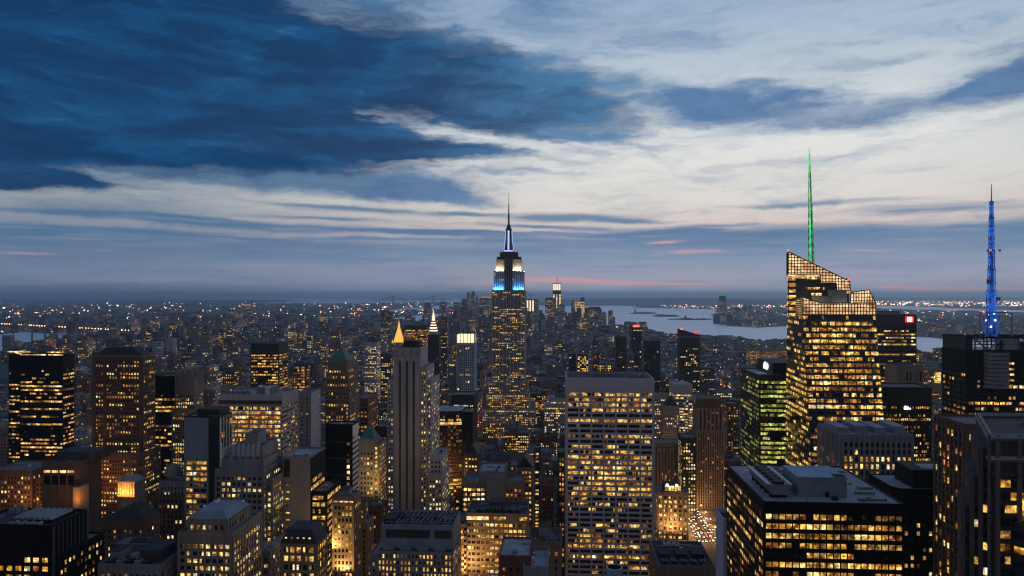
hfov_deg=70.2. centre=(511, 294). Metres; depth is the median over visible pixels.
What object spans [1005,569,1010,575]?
window
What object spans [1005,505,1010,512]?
window
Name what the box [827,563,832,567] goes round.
window
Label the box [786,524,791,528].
window
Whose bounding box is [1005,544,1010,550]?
window
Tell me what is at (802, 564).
window
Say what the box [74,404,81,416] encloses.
apartment block
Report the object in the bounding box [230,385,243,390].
office block
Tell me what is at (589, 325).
office block
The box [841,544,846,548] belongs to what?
window
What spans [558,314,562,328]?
office block
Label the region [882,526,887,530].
window
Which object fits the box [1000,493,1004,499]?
window
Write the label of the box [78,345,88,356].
office block
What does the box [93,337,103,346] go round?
tower
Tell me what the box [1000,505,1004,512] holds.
window
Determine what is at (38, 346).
office block
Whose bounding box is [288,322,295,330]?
apartment block
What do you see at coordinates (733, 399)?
apartment block
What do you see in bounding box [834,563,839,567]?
window
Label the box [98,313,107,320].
loft building
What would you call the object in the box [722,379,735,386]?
loft building
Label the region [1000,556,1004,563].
window
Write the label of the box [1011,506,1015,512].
window
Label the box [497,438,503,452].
office block
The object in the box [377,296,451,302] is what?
suspension bridge
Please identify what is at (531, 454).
window
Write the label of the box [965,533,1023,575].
window
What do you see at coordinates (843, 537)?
window
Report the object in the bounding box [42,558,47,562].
window
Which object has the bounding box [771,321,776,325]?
office block
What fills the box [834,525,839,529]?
window
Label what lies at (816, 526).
window
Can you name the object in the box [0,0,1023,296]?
sky
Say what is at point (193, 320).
loft building
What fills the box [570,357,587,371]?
window
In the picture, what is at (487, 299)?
block
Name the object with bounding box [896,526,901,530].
window
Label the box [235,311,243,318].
tower
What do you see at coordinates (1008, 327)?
apartment block
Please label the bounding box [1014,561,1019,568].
window
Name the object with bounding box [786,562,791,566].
window
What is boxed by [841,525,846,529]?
window
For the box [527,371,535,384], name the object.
window
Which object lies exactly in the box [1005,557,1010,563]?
window
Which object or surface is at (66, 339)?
loft building
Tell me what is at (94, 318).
office block
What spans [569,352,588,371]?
office tower
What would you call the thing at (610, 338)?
loft building
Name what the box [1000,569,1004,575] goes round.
window
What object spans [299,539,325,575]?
window
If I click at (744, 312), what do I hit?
tower
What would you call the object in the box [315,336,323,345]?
loft building
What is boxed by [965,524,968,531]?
window
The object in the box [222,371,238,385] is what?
window
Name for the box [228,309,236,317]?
tower
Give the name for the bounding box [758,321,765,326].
office block
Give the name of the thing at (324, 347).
office block
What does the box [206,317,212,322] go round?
window
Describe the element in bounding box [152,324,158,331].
loft building
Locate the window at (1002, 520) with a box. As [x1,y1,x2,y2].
[1000,518,1004,525]
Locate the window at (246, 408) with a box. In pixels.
[230,402,296,453]
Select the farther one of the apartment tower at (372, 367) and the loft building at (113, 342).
the loft building at (113, 342)
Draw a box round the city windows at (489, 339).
[2,303,1022,473]
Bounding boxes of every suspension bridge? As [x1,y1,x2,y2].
[0,318,135,331]
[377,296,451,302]
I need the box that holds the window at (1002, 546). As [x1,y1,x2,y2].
[1000,544,1004,550]
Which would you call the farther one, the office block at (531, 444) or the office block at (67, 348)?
the office block at (67, 348)
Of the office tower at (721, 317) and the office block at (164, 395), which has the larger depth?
the office tower at (721, 317)
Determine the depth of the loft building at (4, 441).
812.66 m
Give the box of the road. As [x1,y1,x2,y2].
[478,408,725,575]
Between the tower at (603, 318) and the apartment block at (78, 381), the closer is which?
the apartment block at (78, 381)
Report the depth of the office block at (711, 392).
1714.06 m
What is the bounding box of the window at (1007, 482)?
[1005,480,1010,487]
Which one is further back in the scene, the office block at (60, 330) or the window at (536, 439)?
the office block at (60, 330)
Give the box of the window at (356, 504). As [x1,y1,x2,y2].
[355,504,356,574]
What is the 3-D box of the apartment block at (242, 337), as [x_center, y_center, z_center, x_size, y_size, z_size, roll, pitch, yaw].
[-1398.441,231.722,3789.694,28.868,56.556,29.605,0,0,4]
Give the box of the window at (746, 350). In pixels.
[746,350,786,364]
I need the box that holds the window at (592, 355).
[592,355,598,371]
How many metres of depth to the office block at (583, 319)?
5067.85 m
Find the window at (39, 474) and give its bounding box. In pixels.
[1,474,41,510]
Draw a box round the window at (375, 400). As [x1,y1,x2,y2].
[359,400,376,437]
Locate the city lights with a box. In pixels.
[17,301,1023,370]
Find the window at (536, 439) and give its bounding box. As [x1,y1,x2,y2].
[536,439,549,446]
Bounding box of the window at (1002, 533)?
[1000,531,1004,538]
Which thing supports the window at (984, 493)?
in the office tower at (990, 520)
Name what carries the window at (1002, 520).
in the office tower at (990, 520)
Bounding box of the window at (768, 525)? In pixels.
[766,523,770,528]
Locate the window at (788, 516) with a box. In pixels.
[786,514,791,518]
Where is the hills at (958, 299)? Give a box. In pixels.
[742,297,1023,301]
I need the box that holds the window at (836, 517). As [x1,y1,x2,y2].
[834,515,839,519]
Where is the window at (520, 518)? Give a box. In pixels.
[519,517,526,520]
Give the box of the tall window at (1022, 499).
[1022,499,1023,520]
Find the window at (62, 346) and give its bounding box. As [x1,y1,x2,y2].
[62,346,73,352]
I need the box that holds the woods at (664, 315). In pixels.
[653,314,677,315]
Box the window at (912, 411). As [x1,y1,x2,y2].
[883,406,929,460]
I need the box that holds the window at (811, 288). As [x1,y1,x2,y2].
[785,277,883,465]
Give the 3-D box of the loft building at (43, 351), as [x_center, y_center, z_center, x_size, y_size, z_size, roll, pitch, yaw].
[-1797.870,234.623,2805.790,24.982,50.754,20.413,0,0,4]
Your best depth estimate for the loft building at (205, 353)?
2719.30 m
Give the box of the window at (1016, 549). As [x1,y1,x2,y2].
[1014,546,1019,553]
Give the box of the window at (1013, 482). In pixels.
[1011,480,1015,487]
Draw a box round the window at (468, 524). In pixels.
[467,523,514,575]
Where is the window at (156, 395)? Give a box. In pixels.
[156,395,171,479]
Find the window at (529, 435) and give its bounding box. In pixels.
[505,435,529,451]
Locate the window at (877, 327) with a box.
[877,327,914,381]
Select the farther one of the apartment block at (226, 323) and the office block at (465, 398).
the apartment block at (226, 323)
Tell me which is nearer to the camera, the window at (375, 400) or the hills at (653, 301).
the window at (375, 400)
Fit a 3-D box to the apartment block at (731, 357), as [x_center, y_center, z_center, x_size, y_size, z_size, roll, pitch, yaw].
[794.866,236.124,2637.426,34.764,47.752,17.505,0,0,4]
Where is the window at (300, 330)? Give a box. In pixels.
[300,330,305,342]
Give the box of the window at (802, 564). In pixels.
[800,562,804,567]
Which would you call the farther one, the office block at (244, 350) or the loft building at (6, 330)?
the loft building at (6, 330)
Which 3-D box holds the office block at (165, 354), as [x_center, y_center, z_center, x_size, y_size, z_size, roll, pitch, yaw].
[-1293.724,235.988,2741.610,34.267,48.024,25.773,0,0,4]
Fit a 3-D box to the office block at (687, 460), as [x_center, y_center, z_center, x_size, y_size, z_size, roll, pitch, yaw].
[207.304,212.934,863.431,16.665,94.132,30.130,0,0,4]
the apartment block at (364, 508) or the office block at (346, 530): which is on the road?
the office block at (346, 530)
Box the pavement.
[478,386,726,540]
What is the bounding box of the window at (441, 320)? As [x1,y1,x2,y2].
[441,320,447,376]
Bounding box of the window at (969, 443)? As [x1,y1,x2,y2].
[936,443,970,575]
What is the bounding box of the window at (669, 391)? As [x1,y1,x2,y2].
[669,391,695,432]
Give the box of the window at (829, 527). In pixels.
[827,525,832,529]
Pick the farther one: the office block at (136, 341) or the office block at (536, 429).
the office block at (136, 341)
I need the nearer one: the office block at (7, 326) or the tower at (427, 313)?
the office block at (7, 326)
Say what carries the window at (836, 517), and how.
in the office tower at (792, 520)
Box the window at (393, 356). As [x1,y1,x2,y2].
[382,356,393,406]
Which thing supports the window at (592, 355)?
in the apartment tower at (595, 361)
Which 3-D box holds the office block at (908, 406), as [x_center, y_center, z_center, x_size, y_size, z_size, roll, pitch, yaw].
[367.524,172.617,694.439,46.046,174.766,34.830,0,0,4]
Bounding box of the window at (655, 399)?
[655,399,665,437]
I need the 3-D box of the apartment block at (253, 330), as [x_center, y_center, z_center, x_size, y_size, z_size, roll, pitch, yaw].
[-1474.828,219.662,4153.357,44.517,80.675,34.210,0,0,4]
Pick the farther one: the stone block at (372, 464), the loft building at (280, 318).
the loft building at (280, 318)
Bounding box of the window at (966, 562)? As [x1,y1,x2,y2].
[965,561,968,568]
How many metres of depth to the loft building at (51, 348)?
2983.10 m
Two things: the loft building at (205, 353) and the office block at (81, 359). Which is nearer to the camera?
the loft building at (205, 353)
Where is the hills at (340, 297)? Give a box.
[239,297,450,297]
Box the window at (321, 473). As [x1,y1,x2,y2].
[312,472,339,575]
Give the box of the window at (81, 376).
[74,376,84,391]
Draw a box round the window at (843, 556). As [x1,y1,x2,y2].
[841,554,846,558]
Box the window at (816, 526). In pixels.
[814,524,818,529]
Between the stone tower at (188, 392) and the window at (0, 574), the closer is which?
the window at (0, 574)
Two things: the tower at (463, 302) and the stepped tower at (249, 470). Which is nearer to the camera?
the stepped tower at (249, 470)
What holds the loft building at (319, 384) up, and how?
on the pavement
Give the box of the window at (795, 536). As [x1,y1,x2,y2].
[793,534,798,538]
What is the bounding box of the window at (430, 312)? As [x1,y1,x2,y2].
[424,306,431,326]
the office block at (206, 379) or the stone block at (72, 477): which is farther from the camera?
the office block at (206, 379)
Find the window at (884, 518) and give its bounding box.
[882,516,887,520]
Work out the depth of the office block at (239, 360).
2398.67 m
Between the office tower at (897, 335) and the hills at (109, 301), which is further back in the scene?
the hills at (109, 301)
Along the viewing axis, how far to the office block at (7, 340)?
3343.63 m
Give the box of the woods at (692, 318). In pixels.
[670,318,707,319]
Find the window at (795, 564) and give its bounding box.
[793,562,798,566]
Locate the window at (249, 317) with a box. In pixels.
[249,317,257,324]
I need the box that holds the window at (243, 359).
[231,359,245,365]
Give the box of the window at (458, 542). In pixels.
[438,542,458,575]
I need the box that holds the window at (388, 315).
[387,314,391,335]
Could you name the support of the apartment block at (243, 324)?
on the ground
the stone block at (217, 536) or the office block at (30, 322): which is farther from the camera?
the office block at (30, 322)
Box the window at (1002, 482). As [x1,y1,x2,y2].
[1000,480,1004,486]
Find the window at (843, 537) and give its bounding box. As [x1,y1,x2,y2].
[841,534,846,539]
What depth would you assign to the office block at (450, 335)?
3705.28 m
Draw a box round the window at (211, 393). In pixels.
[203,393,213,403]
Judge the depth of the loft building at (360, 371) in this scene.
1881.35 m
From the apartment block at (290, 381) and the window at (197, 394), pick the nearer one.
the window at (197, 394)
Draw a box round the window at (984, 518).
[983,517,986,524]
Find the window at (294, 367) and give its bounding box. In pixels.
[294,367,303,390]
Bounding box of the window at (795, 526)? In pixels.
[793,524,798,528]
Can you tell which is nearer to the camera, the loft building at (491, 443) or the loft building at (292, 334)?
the loft building at (491, 443)
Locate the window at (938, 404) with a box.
[932,404,941,419]
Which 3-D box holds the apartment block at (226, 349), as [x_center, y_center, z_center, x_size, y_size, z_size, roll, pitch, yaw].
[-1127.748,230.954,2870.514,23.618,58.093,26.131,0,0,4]
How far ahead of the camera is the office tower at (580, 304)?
5925.95 m
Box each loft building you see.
[0,430,8,465]
[1,403,8,409]
[2,329,10,332]
[13,347,25,353]
[20,324,29,331]
[40,349,49,353]
[42,345,53,353]
[56,343,61,351]
[63,335,70,343]
[74,393,91,403]
[77,336,83,355]
[84,340,95,350]
[84,359,91,363]
[88,334,101,339]
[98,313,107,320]
[104,318,112,329]
[107,337,118,346]
[109,326,119,338]
[131,324,140,334]
[141,317,150,326]
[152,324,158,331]
[152,341,163,357]
[178,326,185,338]
[185,359,200,369]
[188,340,193,352]
[190,317,197,324]
[201,347,211,357]
[226,327,234,337]
[230,346,240,356]
[249,316,257,324]
[277,316,284,323]
[288,329,296,343]
[307,333,312,353]
[311,381,325,395]
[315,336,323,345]
[319,316,327,322]
[322,323,329,334]
[322,362,327,377]
[332,330,339,338]
[340,336,351,353]
[350,348,358,354]
[354,365,363,379]
[373,322,380,330]
[380,333,387,352]
[388,339,393,349]
[441,385,448,392]
[441,395,448,404]
[449,491,454,510]
[463,309,472,322]
[469,319,478,326]
[476,307,480,316]
[477,364,484,378]
[480,369,485,390]
[481,321,487,329]
[482,445,496,453]
[486,441,496,448]
[503,451,523,453]
[507,460,544,474]
[526,367,536,385]
[531,388,550,423]
[537,416,543,431]
[541,319,545,329]
[551,430,556,447]
[553,465,556,475]
[555,341,562,351]
[557,391,562,397]
[562,359,567,369]
[567,346,577,357]
[577,321,585,329]
[590,309,593,318]
[592,339,598,348]
[606,333,613,343]
[638,321,646,326]
[660,380,668,393]
[700,376,703,390]
[720,377,735,386]
[720,399,728,406]
[721,369,731,377]
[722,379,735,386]
[728,366,738,376]
[932,401,941,420]
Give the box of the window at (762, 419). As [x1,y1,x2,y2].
[741,373,785,464]
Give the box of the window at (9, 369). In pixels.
[9,369,73,461]
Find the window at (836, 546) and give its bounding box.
[834,544,839,548]
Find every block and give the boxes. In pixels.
[0,418,8,427]
[0,460,44,510]
[0,507,103,575]
[2,324,10,329]
[2,335,14,347]
[13,340,21,347]
[25,318,31,327]
[33,340,40,349]
[34,343,44,350]
[38,321,46,325]
[42,446,109,531]
[45,336,55,349]
[46,325,56,332]
[57,328,65,332]
[58,323,66,331]
[60,313,66,321]
[62,343,73,353]
[63,334,73,343]
[67,322,76,332]
[74,327,85,336]
[74,364,78,374]
[74,372,84,392]
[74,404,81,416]
[74,414,85,424]
[74,425,91,437]
[74,433,91,446]
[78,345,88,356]
[79,355,86,363]
[79,365,87,372]
[83,377,91,392]
[84,342,91,354]
[86,394,91,424]
[87,315,97,323]
[98,539,176,575]
[100,500,159,559]
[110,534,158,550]
[118,335,125,345]
[121,341,132,345]
[133,338,142,345]
[134,334,145,339]
[142,326,152,334]
[146,329,152,341]
[150,320,159,327]
[153,463,183,538]
[155,372,180,479]
[157,316,167,323]
[157,361,166,374]
[160,370,174,374]
[162,351,171,358]
[165,337,176,352]
[169,323,176,336]
[173,320,183,325]
[177,497,261,575]
[181,353,196,363]
[191,328,199,343]
[191,365,202,369]
[201,335,212,353]
[201,366,209,371]
[202,374,209,385]
[203,384,220,405]
[203,388,214,405]
[204,316,212,323]
[205,364,217,371]
[207,369,221,385]
[209,334,217,342]
[215,317,224,325]
[216,367,238,385]
[218,330,225,349]
[218,383,297,456]
[219,351,225,360]
[220,360,232,366]
[221,346,229,356]
[222,319,231,328]
[224,337,233,346]
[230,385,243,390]
[231,323,240,332]
[231,337,237,346]
[231,356,245,365]
[236,364,244,385]
[237,321,246,326]
[239,317,247,324]
[239,334,246,341]
[240,376,250,386]
[241,344,250,353]
[241,347,247,353]
[242,304,252,315]
[248,327,257,336]
[259,329,267,341]
[273,328,281,341]
[276,337,285,341]
[278,328,287,336]
[280,520,327,575]
[283,447,340,575]
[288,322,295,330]
[288,340,295,350]
[288,374,292,388]
[293,347,304,351]
[293,363,309,391]
[295,328,299,342]
[297,315,305,324]
[300,329,305,342]
[301,322,307,330]
[311,346,320,355]
[311,362,318,375]
[312,365,323,381]
[319,354,332,362]
[320,337,328,345]
[321,342,327,353]
[321,396,324,426]
[330,339,342,352]
[332,314,340,323]
[332,486,360,575]
[338,328,343,336]
[349,354,356,363]
[352,335,358,342]
[357,327,361,334]
[359,426,386,514]
[361,501,367,520]
[361,516,373,575]
[364,323,369,334]
[365,330,372,336]
[368,499,385,546]
[370,509,460,575]
[379,405,386,422]
[404,325,429,344]
[405,315,411,324]
[448,333,455,342]
[451,391,477,443]
[452,339,455,356]
[453,310,457,321]
[459,321,465,328]
[460,512,466,575]
[462,462,524,511]
[464,442,481,475]
[466,497,529,575]
[469,323,476,330]
[475,327,483,332]
[478,437,498,450]
[479,296,491,312]
[479,413,481,432]
[480,309,487,320]
[481,302,489,315]
[482,388,488,407]
[484,340,488,349]
[485,359,490,369]
[490,453,522,465]
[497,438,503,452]
[499,536,548,575]
[504,428,529,451]
[512,423,526,428]
[517,451,533,528]
[527,440,540,451]
[528,328,534,335]
[528,447,551,473]
[529,520,561,575]
[531,312,537,330]
[531,354,536,363]
[533,424,543,442]
[536,432,550,446]
[537,355,541,366]
[540,376,556,397]
[544,338,551,343]
[544,342,551,354]
[544,398,564,432]
[545,297,554,319]
[545,447,554,455]
[546,361,562,376]
[547,393,554,401]
[548,320,554,329]
[555,313,565,323]
[555,433,556,455]
[555,509,556,526]
[557,415,564,449]
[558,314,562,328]
[559,431,564,445]
[570,329,576,334]
[572,314,578,326]
[580,317,586,329]
[587,321,592,329]
[589,319,597,329]
[598,326,607,333]
[599,362,610,371]
[606,347,611,356]
[623,324,631,330]
[643,340,659,390]
[649,540,714,575]
[655,392,668,437]
[655,438,677,484]
[655,481,688,540]
[660,355,667,362]
[660,372,665,380]
[661,395,678,438]
[669,381,699,432]
[678,433,696,518]
[704,383,715,391]
[708,389,715,395]
[714,388,731,397]
[720,397,739,403]
[724,455,736,500]
[726,354,736,363]
[729,380,735,388]
[731,308,741,319]
[736,380,740,397]
[746,348,786,364]
[752,320,757,326]
[754,311,762,320]
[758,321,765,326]
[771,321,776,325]
[817,419,913,481]
[881,383,931,461]
[884,363,922,384]
[917,333,927,336]
[917,350,922,361]
[923,353,937,361]
[923,366,940,403]
[928,325,937,330]
[933,347,941,356]
[933,414,975,575]
[936,326,945,331]
[955,324,962,331]
[1006,325,1015,331]
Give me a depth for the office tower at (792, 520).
283.77 m
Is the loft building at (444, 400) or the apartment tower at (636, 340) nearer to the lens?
the loft building at (444, 400)
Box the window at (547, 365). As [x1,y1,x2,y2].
[547,365,562,376]
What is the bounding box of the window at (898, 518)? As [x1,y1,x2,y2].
[896,516,901,521]
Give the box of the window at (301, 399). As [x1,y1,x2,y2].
[301,399,307,446]
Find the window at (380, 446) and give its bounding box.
[380,446,380,499]
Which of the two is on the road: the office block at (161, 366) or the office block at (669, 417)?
the office block at (669, 417)
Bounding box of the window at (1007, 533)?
[1005,531,1010,538]
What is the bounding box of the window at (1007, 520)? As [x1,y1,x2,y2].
[1005,518,1010,525]
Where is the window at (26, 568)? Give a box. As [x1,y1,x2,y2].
[24,566,29,570]
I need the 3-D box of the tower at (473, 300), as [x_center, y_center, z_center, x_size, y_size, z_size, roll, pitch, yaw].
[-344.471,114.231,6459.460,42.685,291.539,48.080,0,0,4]
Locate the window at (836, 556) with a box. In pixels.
[834,554,839,558]
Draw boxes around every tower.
[7,351,73,463]
[91,346,160,517]
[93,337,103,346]
[101,339,106,347]
[128,310,137,324]
[167,353,180,368]
[172,368,213,472]
[173,333,183,349]
[184,323,192,338]
[184,406,232,527]
[193,324,203,337]
[202,325,211,333]
[215,429,285,575]
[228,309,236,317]
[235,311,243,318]
[251,342,287,388]
[325,347,358,487]
[359,393,377,437]
[364,342,380,402]
[375,421,386,439]
[381,310,386,333]
[381,352,393,406]
[387,311,392,335]
[387,338,448,513]
[391,323,403,351]
[424,303,431,326]
[428,334,440,405]
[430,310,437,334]
[439,301,446,320]
[440,406,475,511]
[441,317,447,377]
[449,363,455,405]
[453,302,459,315]
[456,333,476,390]
[461,299,466,308]
[467,292,469,309]
[470,291,475,315]
[526,293,534,311]
[534,444,540,526]
[535,299,538,316]
[540,474,555,526]
[553,278,560,313]
[557,446,564,575]
[558,304,564,313]
[565,372,654,575]
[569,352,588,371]
[574,301,584,317]
[587,307,601,325]
[592,351,598,371]
[602,312,605,325]
[608,310,612,325]
[615,336,626,371]
[627,352,633,371]
[630,325,641,371]
[677,328,699,394]
[692,396,724,508]
[700,367,714,384]
[713,296,732,323]
[723,401,738,456]
[726,465,904,575]
[741,358,786,464]
[742,306,746,319]
[747,306,753,319]
[766,313,773,321]
[869,460,932,575]
[876,311,916,382]
[942,184,1023,413]
[957,412,1023,575]
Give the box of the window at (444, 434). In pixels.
[440,416,460,511]
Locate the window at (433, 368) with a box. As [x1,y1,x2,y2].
[389,368,446,511]
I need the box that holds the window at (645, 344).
[645,344,659,390]
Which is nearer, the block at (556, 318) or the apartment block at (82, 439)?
the apartment block at (82, 439)
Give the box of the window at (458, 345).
[458,345,472,389]
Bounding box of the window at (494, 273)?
[483,273,532,437]
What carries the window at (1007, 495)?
in the office tower at (990, 520)
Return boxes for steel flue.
[606,564,622,575]
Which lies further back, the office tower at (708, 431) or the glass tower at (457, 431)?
the office tower at (708, 431)
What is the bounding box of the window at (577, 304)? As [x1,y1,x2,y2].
[575,302,584,312]
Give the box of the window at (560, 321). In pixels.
[558,319,562,328]
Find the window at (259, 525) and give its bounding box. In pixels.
[225,525,259,575]
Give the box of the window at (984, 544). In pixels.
[983,542,986,549]
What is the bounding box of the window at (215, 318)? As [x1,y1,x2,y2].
[215,318,224,325]
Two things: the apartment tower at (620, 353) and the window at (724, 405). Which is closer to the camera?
the window at (724, 405)
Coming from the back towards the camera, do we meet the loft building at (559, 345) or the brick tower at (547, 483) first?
the loft building at (559, 345)
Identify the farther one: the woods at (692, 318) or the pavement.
the woods at (692, 318)
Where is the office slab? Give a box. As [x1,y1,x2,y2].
[325,420,358,489]
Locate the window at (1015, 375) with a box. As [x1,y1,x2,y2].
[943,370,1023,413]
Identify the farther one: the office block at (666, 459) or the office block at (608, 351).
the office block at (608, 351)
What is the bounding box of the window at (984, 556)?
[983,555,986,562]
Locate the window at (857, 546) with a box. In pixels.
[855,544,859,549]
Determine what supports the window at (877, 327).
in the office tower at (897, 335)
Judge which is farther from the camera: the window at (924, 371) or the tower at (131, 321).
the tower at (131, 321)
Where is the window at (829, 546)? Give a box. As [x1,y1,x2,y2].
[827,544,832,548]
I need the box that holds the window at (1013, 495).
[1011,493,1015,499]
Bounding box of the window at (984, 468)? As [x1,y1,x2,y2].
[983,467,986,474]
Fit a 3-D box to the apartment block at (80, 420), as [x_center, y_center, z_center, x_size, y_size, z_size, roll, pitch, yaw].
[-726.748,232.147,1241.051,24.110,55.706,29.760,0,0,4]
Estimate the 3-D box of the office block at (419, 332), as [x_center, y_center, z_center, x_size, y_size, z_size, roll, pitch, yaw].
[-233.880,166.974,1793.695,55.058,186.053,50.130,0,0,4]
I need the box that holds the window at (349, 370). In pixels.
[327,370,355,419]
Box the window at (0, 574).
[0,574,93,575]
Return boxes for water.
[0,298,1023,352]
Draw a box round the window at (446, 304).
[440,304,446,320]
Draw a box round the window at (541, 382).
[541,382,555,397]
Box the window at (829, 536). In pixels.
[827,534,832,538]
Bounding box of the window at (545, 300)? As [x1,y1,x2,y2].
[545,300,553,317]
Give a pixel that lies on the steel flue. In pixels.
(614, 569)
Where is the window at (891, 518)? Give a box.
[889,516,894,520]
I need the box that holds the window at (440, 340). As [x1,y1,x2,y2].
[429,340,440,404]
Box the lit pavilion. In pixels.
[117,474,145,509]
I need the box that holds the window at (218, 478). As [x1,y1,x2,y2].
[217,452,282,575]
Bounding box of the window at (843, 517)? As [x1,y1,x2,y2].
[841,515,846,520]
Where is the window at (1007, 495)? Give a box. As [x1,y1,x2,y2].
[1005,493,1010,499]
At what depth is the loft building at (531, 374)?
1821.74 m
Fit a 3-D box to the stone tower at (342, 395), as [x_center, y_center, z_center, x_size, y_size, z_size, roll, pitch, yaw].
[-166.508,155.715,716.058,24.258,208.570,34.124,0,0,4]
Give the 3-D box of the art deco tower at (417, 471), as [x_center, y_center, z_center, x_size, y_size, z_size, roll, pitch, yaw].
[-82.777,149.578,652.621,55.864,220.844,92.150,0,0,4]
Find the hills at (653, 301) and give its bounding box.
[541,298,786,305]
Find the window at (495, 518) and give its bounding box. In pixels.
[494,517,505,519]
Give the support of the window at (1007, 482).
in the office tower at (990, 520)
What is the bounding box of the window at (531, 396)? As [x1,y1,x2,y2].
[531,396,545,423]
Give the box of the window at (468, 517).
[467,516,488,519]
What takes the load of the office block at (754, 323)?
on the ground
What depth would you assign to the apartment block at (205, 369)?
1836.77 m
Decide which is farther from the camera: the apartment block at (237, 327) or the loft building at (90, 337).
the apartment block at (237, 327)
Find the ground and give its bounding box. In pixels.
[0,297,1023,378]
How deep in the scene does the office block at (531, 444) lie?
1032.63 m
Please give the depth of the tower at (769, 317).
6809.56 m
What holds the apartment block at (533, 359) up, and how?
on the pavement
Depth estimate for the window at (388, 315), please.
4387.15 m
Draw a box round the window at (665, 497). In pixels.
[656,495,686,540]
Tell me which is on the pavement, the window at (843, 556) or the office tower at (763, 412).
the office tower at (763, 412)
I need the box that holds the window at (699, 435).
[699,435,722,507]
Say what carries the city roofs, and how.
on the ground
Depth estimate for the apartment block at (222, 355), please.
2618.39 m
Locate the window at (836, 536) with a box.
[834,534,839,539]
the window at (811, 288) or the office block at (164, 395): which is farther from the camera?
the office block at (164, 395)
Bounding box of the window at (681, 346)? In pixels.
[681,346,698,393]
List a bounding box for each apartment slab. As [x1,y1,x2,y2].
[298,388,320,446]
[716,508,726,575]
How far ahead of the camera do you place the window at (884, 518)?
281.28 m
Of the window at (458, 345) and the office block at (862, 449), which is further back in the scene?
the window at (458, 345)
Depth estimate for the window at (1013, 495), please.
222.57 m
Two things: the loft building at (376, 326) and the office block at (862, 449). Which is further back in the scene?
the loft building at (376, 326)
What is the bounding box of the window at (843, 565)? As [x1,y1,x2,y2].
[841,563,846,568]
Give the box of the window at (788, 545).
[786,543,791,547]
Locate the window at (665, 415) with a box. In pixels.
[665,415,677,438]
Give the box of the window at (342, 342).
[331,342,342,352]
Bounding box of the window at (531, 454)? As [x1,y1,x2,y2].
[531,454,550,473]
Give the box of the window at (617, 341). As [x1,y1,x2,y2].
[617,341,625,371]
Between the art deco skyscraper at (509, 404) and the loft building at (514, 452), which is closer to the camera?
the loft building at (514, 452)
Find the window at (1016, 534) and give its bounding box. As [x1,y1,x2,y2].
[1014,531,1019,538]
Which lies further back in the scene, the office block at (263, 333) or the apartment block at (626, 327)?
the apartment block at (626, 327)
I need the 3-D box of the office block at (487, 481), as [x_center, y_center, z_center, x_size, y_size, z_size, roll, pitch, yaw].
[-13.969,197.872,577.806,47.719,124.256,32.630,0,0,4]
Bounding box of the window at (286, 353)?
[252,353,287,388]
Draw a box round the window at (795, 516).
[793,514,798,519]
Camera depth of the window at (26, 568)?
345.44 m
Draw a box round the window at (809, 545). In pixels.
[807,543,811,548]
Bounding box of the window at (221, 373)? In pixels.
[209,373,221,385]
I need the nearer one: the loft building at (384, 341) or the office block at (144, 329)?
the loft building at (384, 341)
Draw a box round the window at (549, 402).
[545,402,564,432]
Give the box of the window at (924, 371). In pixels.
[924,371,939,402]
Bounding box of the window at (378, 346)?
[365,346,379,400]
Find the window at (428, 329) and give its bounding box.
[404,329,429,344]
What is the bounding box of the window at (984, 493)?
[983,492,986,499]
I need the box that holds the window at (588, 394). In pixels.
[568,393,651,575]
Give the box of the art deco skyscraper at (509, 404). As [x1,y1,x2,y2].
[482,203,535,438]
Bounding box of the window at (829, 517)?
[827,515,832,519]
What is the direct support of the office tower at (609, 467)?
on the pavement
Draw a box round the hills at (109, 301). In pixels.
[0,300,296,303]
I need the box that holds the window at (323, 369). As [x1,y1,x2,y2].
[313,369,323,381]
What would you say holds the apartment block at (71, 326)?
on the ground
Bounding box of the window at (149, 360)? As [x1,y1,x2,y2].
[96,360,159,517]
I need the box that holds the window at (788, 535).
[786,533,791,538]
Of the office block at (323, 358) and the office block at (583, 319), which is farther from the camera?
the office block at (583, 319)
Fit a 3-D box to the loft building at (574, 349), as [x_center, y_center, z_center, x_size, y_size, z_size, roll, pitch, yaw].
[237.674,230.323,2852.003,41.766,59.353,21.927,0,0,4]
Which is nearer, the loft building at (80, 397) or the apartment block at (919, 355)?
the loft building at (80, 397)
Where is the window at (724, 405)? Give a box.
[724,405,737,455]
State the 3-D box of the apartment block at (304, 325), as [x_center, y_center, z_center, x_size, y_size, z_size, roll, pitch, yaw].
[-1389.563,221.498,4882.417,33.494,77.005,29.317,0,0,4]
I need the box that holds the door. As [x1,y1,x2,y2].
[825,492,829,497]
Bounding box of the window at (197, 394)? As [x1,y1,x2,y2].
[173,394,197,471]
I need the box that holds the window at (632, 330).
[632,330,640,371]
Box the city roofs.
[0,302,1023,508]
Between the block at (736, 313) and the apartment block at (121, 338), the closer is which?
the apartment block at (121, 338)
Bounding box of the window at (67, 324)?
[67,324,75,331]
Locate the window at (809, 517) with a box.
[727,476,901,575]
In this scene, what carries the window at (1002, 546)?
in the office tower at (990, 520)
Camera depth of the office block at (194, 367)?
2126.57 m
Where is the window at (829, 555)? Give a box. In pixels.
[827,553,832,558]
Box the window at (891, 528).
[889,526,894,530]
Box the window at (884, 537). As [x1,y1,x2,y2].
[882,535,887,540]
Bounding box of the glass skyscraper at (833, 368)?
[783,149,883,465]

